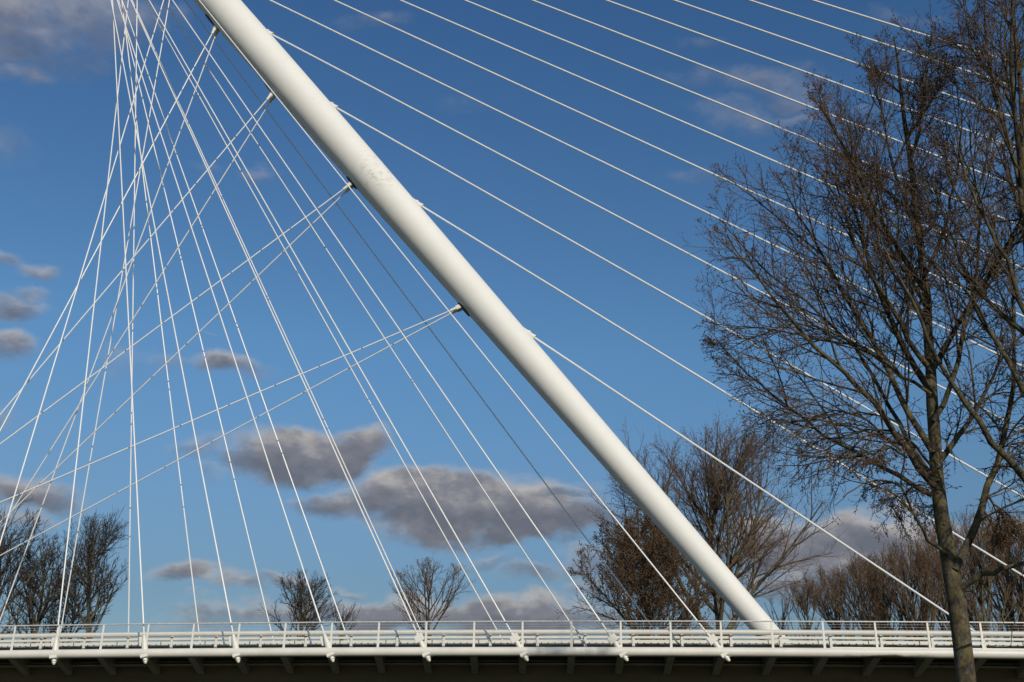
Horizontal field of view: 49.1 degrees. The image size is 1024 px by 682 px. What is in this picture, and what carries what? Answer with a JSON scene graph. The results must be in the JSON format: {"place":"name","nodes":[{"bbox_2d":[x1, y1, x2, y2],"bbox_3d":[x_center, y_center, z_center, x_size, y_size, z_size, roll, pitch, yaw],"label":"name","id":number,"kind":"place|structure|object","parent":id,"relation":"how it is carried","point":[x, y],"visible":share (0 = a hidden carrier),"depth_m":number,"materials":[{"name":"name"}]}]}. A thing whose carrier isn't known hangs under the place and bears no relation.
{"place":"outdoors","nodes":[
{"label":"outdoors","id":0,"kind":"place"},
{"bbox_2d":[193,0,788,644],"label":"mast","id":1,"kind":"object","parent":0,"point":[349,152],"visible":0.91,"depth_m":62.62,"materials":[{"name":"metal"}]},
{"bbox_2d":[0,0,163,544],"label":"stay cable","id":2,"kind":"object","parent":1,"relation":"attached to","point":[76,290],"visible":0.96,"depth_m":62.32,"materials":[{"name":"white metal"}]},
{"bbox_2d":[56,0,128,633],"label":"stay cable","id":3,"kind":"object","parent":1,"relation":"attached to","point":[90,337],"visible":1,"depth_m":60.45,"materials":[{"name":"white metal"}]},
{"bbox_2d":[0,39,214,620],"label":"stay cable","id":4,"kind":"object","parent":1,"relation":"attached to","point":[104,337],"visible":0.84,"depth_m":67.73,"materials":[{"name":"white metal"}]},
{"bbox_2d":[0,26,215,430],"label":"stay cable","id":5,"kind":"object","parent":1,"relation":"attached to","point":[102,239],"visible":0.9,"depth_m":64.46,"materials":[{"name":"white metal"}]},
{"bbox_2d":[60,0,169,632],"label":"stay cable","id":6,"kind":"object","parent":1,"relation":"attached to","point":[112,327],"visible":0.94,"depth_m":67.94,"materials":[{"name":"white metal"}]},
{"bbox_2d":[112,0,144,633],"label":"stay cable","id":7,"kind":"object","parent":1,"relation":"attached to","point":[129,337],"visible":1,"depth_m":60.03,"materials":[{"name":"white metal"}]},
{"bbox_2d":[128,0,137,631],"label":"stay cable","id":8,"kind":"object","parent":1,"relation":"attached to","point":[132,327],"visible":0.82,"depth_m":68.23,"materials":[{"name":"white metal"}]},
{"bbox_2d":[0,100,266,414],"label":"stay cable","id":9,"kind":"object","parent":1,"relation":"attached to","point":[131,259],"visible":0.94,"depth_m":64.16,"materials":[{"name":"white metal"}]},
{"bbox_2d":[0,104,268,530],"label":"stay cable","id":10,"kind":"object","parent":1,"relation":"attached to","point":[135,315],"visible":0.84,"depth_m":67.43,"materials":[{"name":"white metal"}]},
{"bbox_2d":[121,0,200,645],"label":"stay cable","id":11,"kind":"object","parent":1,"relation":"attached to","point":[163,341],"visible":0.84,"depth_m":67.57,"materials":[{"name":"white metal"}]},
{"bbox_2d":[0,189,342,444],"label":"stay cable","id":12,"kind":"object","parent":1,"relation":"attached to","point":[167,319],"visible":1,"depth_m":62.47,"materials":[{"name":"white metal"}]},
{"bbox_2d":[111,0,233,632],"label":"stay cable","id":13,"kind":"object","parent":1,"relation":"attached to","point":[174,331],"visible":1,"depth_m":59.91,"materials":[{"name":"white metal"}]},
{"bbox_2d":[0,193,344,522],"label":"stay cable","id":14,"kind":"object","parent":1,"relation":"attached to","point":[172,357],"visible":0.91,"depth_m":65.76,"materials":[{"name":"white metal"}]},
{"bbox_2d":[118,0,273,640],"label":"stay cable","id":15,"kind":"object","parent":1,"relation":"attached to","point":[200,339],"visible":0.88,"depth_m":67.48,"materials":[{"name":"white metal"}]},
{"bbox_2d":[117,0,324,632],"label":"stay cable","id":16,"kind":"object","parent":1,"relation":"attached to","point":[226,334],"visible":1,"depth_m":59.28,"materials":[{"name":"white metal"}]},
{"bbox_2d":[0,313,449,555],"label":"stay cable","id":17,"kind":"object","parent":1,"relation":"attached to","point":[225,434],"visible":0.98,"depth_m":63.30,"materials":[{"name":"white metal"}]},
{"bbox_2d":[0,310,449,502],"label":"stay cable","id":18,"kind":"object","parent":1,"relation":"attached to","point":[222,407],"visible":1,"depth_m":60.13,"materials":[{"name":"white metal"}]},
{"bbox_2d":[122,0,349,644],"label":"stay cable","id":19,"kind":"object","parent":1,"relation":"attached to","point":[239,333],"visible":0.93,"depth_m":67.40,"materials":[{"name":"white metal"}]},
{"bbox_2d":[130,0,416,631],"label":"stay cable","id":20,"kind":"object","parent":1,"relation":"attached to","point":[281,333],"visible":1,"depth_m":58.86,"materials":[{"name":"white metal"}]},
{"bbox_2d":[132,0,420,629],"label":"stay cable","id":21,"kind":"object","parent":1,"relation":"attached to","point":[282,329],"visible":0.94,"depth_m":67.25,"materials":[{"name":"white metal"}]},
{"bbox_2d":[145,0,502,639],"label":"stay cable","id":22,"kind":"object","parent":1,"relation":"attached to","point":[330,331],"visible":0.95,"depth_m":66.92,"materials":[{"name":"white metal"}]},
{"bbox_2d":[149,0,510,631],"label":"stay cable","id":23,"kind":"object","parent":1,"relation":"attached to","point":[339,333],"visible":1,"depth_m":58.36,"materials":[{"name":"white metal"}]},
{"bbox_2d":[164,0,581,639],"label":"stay cable","id":24,"kind":"object","parent":1,"relation":"attached to","point":[378,328],"visible":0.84,"depth_m":66.63,"materials":[{"name":"white metal"}]},
{"bbox_2d":[172,0,607,632],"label":"stay cable","id":25,"kind":"object","parent":1,"relation":"attached to","point":[402,334],"visible":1,"depth_m":57.88,"materials":[{"name":"white metal"}]},
{"bbox_2d":[184,0,662,639],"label":"stay cable","id":26,"kind":"object","parent":1,"relation":"attached to","point":[428,326],"visible":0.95,"depth_m":66.21,"materials":[{"name":"white metal"}]},
{"bbox_2d":[199,0,707,633],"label":"stay cable","id":27,"kind":"object","parent":1,"relation":"attached to","point":[471,338],"visible":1,"depth_m":57.40,"materials":[{"name":"white metal"}]},
{"bbox_2d":[0,631,1023,681],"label":"bridge deck","id":28,"kind":"structure","parent":1,"relation":"attached to","point":[713,660],"depth_m":51.33,"materials":[{"name":"paint"}]},
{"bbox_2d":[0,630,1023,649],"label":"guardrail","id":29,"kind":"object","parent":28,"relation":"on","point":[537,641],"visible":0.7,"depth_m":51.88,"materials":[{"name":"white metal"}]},
{"bbox_2d":[0,620,1023,649],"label":"railing","id":30,"kind":"object","parent":28,"relation":"attached to","point":[571,635],"visible":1,"depth_m":50.57,"materials":[{"name":"metal"}]},
{"bbox_2d":[269,0,1021,366],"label":"backstay cable","id":31,"kind":"object","parent":1,"relation":"attached to","point":[587,154],"visible":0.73,"depth_m":66.07,"materials":[{"name":"white metal"}]},
{"bbox_2d":[272,34,1020,428],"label":"backstay cable","id":32,"kind":"object","parent":1,"relation":"attached to","point":[574,194],"visible":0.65,"depth_m":65.08,"materials":[{"name":"white metal"}]},
{"bbox_2d":[333,0,1023,317],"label":"backstay cable","id":33,"kind":"object","parent":1,"relation":"attached to","point":[1021,315],"visible":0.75,"depth_m":66.74,"materials":[{"name":"white metal"}]},
{"bbox_2d":[337,107,1023,497],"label":"backstay cable","id":34,"kind":"object","parent":1,"relation":"attached to","point":[635,277],"visible":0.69,"depth_m":62.66,"materials":[{"name":"white metal"}]},
{"bbox_2d":[399,0,1023,268],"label":"backstay cable","id":35,"kind":"object","parent":1,"relation":"attached to","point":[756,153],"visible":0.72,"depth_m":66.96,"materials":[{"name":"white metal"}]},
{"bbox_2d":[422,206,1023,576],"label":"backstay cable","id":36,"kind":"object","parent":1,"relation":"attached to","point":[728,394],"visible":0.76,"depth_m":60.60,"materials":[{"name":"white metal"}]},
{"bbox_2d":[463,0,1020,226],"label":"backstay cable","id":37,"kind":"object","parent":1,"relation":"attached to","point":[667,82],"visible":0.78,"depth_m":67.17,"materials":[{"name":"white metal"}]},
{"bbox_2d":[534,337,990,641],"bbox_3d":[11.102,6.466,57.452,25.660,19.430,0.106,-2,-23,6],"label":"backstay cable","id":38,"kind":"object","parent":1,"relation":"attached to","point":[766,492],"visible":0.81,"depth_m":56.98,"materials":[{"name":"white metal"}]},
{"bbox_2d":[531,0,1015,185],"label":"backstay cable","id":39,"kind":"object","parent":1,"relation":"attached to","point":[720,72],"visible":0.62,"depth_m":67.03,"materials":[{"name":"white metal"}]},
{"bbox_2d":[605,0,1014,146],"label":"backstay cable","id":40,"kind":"object","parent":1,"relation":"attached to","point":[768,58],"visible":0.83,"depth_m":66.99,"materials":[{"name":"white metal"}]},
{"bbox_2d":[672,0,1018,118],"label":"backstay cable","id":41,"kind":"object","parent":1,"relation":"attached to","point":[802,44],"visible":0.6,"depth_m":67.16,"materials":[{"name":"white metal"}]},
{"bbox_2d":[748,0,1023,89],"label":"backstay cable","id":42,"kind":"object","parent":1,"relation":"attached to","point":[837,28],"visible":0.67,"depth_m":67.19,"materials":[{"name":"white metal"}]},
{"bbox_2d":[811,0,1005,59],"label":"backstay cable","id":43,"kind":"object","parent":1,"relation":"attached to","point":[876,19],"visible":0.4,"depth_m":67.10,"materials":[{"name":"white metal"}]},
{"bbox_2d":[0,0,1023,647],"label":"sky","id":44,"kind":"structure","parent":0,"point":[58,93],"materials":[{"name":"blue"}]},
{"label":"ground","id":45,"kind":"structure","parent":0,"visible":0},
{"bbox_2d":[0,491,56,639],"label":"bare tree","id":46,"kind":"object","parent":45,"relation":"on","point":[4,547],"visible":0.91,"depth_m":80.81,"materials":[{"name":"grey plant"}]},
{"bbox_2d":[0,531,91,642],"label":"bare tree","id":47,"kind":"object","parent":45,"relation":"on","point":[35,603],"visible":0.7,"depth_m":83.37,"materials":[{"name":"grey plant"}]},
{"bbox_2d":[41,570,110,642],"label":"bare tree","id":48,"kind":"object","parent":45,"relation":"on","point":[83,606],"visible":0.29,"depth_m":87.37,"materials":[{"name":"grey plant"}]},
{"bbox_2d":[50,504,128,646],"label":"bare tree","id":49,"kind":"object","parent":45,"relation":"on","point":[93,553],"visible":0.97,"depth_m":77.20,"materials":[{"name":"grey plant"}]},
{"bbox_2d":[261,570,341,640],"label":"bare tree","id":50,"kind":"object","parent":45,"relation":"on","point":[300,599],"visible":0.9,"depth_m":92.62,"materials":[{"name":"grey plant"}]},
{"bbox_2d":[327,590,360,644],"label":"bare tree","id":51,"kind":"object","parent":45,"relation":"on","point":[347,617],"visible":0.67,"depth_m":96.42,"materials":[{"name":"grey plant"}]},
{"bbox_2d":[389,553,474,639],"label":"bare tree","id":52,"kind":"object","parent":45,"relation":"on","point":[424,586],"visible":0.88,"depth_m":83.91,"materials":[{"name":"grey plant"}]},
{"bbox_2d":[554,503,726,639],"bbox_3d":[7.613,18.074,63.270,8.641,19.720,7.546,20,-29,-37],"label":"bare tree","id":53,"kind":"object","parent":45,"relation":"on","point":[633,555],"visible":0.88,"depth_m":63.82,"materials":[{"name":"brown plant"}]},
{"bbox_2d":[582,412,848,644],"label":"bare tree","id":54,"kind":"object","parent":45,"relation":"on","point":[729,493],"visible":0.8,"depth_m":69.87,"materials":[{"name":"brown plant"}]},
{"bbox_2d":[764,580,800,639],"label":"bare tree","id":55,"kind":"object","parent":45,"relation":"on","point":[783,617],"visible":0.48,"depth_m":86.17,"materials":[{"name":"brown plant"}]},
{"bbox_2d":[780,572,831,640],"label":"bare tree","id":56,"kind":"object","parent":45,"relation":"on","point":[800,599],"visible":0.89,"depth_m":82.58,"materials":[{"name":"brown plant"}]},
{"bbox_2d":[788,559,865,640],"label":"bare tree","id":57,"kind":"object","parent":45,"relation":"on","point":[826,609],"visible":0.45,"depth_m":88.60,"materials":[{"name":"brown plant"}]},
{"bbox_2d":[678,20,1023,681],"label":"bare tree","id":58,"kind":"object","parent":45,"relation":"on","point":[932,476],"visible":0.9,"depth_m":27.36,"materials":[{"name":"brown plant"}]},
{"bbox_2d":[817,548,891,640],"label":"bare tree","id":59,"kind":"object","parent":45,"relation":"on","point":[863,598],"visible":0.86,"depth_m":82.84,"materials":[{"name":"brown plant"}]},
{"bbox_2d":[854,540,920,645],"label":"bare tree","id":60,"kind":"object","parent":45,"relation":"on","point":[885,617],"visible":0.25,"depth_m":85.84,"materials":[{"name":"brown plant"}]},
{"bbox_2d":[870,531,949,645],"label":"bare tree","id":61,"kind":"object","parent":45,"relation":"on","point":[921,573],"visible":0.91,"depth_m":80.13,"materials":[{"name":"brown plant"}]},
{"bbox_2d":[904,524,981,640],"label":"bare tree","id":62,"kind":"object","parent":45,"relation":"on","point":[942,618],"visible":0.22,"depth_m":88.51,"materials":[{"name":"brown plant"}]},
{"bbox_2d":[877,0,1023,643],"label":"bare tree","id":63,"kind":"object","parent":45,"relation":"on","point":[1017,63],"visible":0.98,"depth_m":26.07,"materials":[{"name":"brown plant"}]},
{"bbox_2d":[930,501,1022,641],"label":"bare tree","id":64,"kind":"object","parent":45,"relation":"on","point":[980,558],"visible":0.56,"depth_m":80.43,"materials":[{"name":"brown plant"}]},
{"bbox_2d":[963,501,1023,646],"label":"bare tree","id":65,"kind":"object","parent":45,"relation":"on","point":[1012,619],"visible":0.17,"depth_m":88.65,"materials":[{"name":"brown plant"}]},
{"bbox_2d":[988,502,1023,629],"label":"bare tree","id":66,"kind":"object","parent":45,"relation":"on","point":[1017,583],"visible":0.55,"depth_m":85.11,"materials":[{"name":"brown plant"}]}
]}

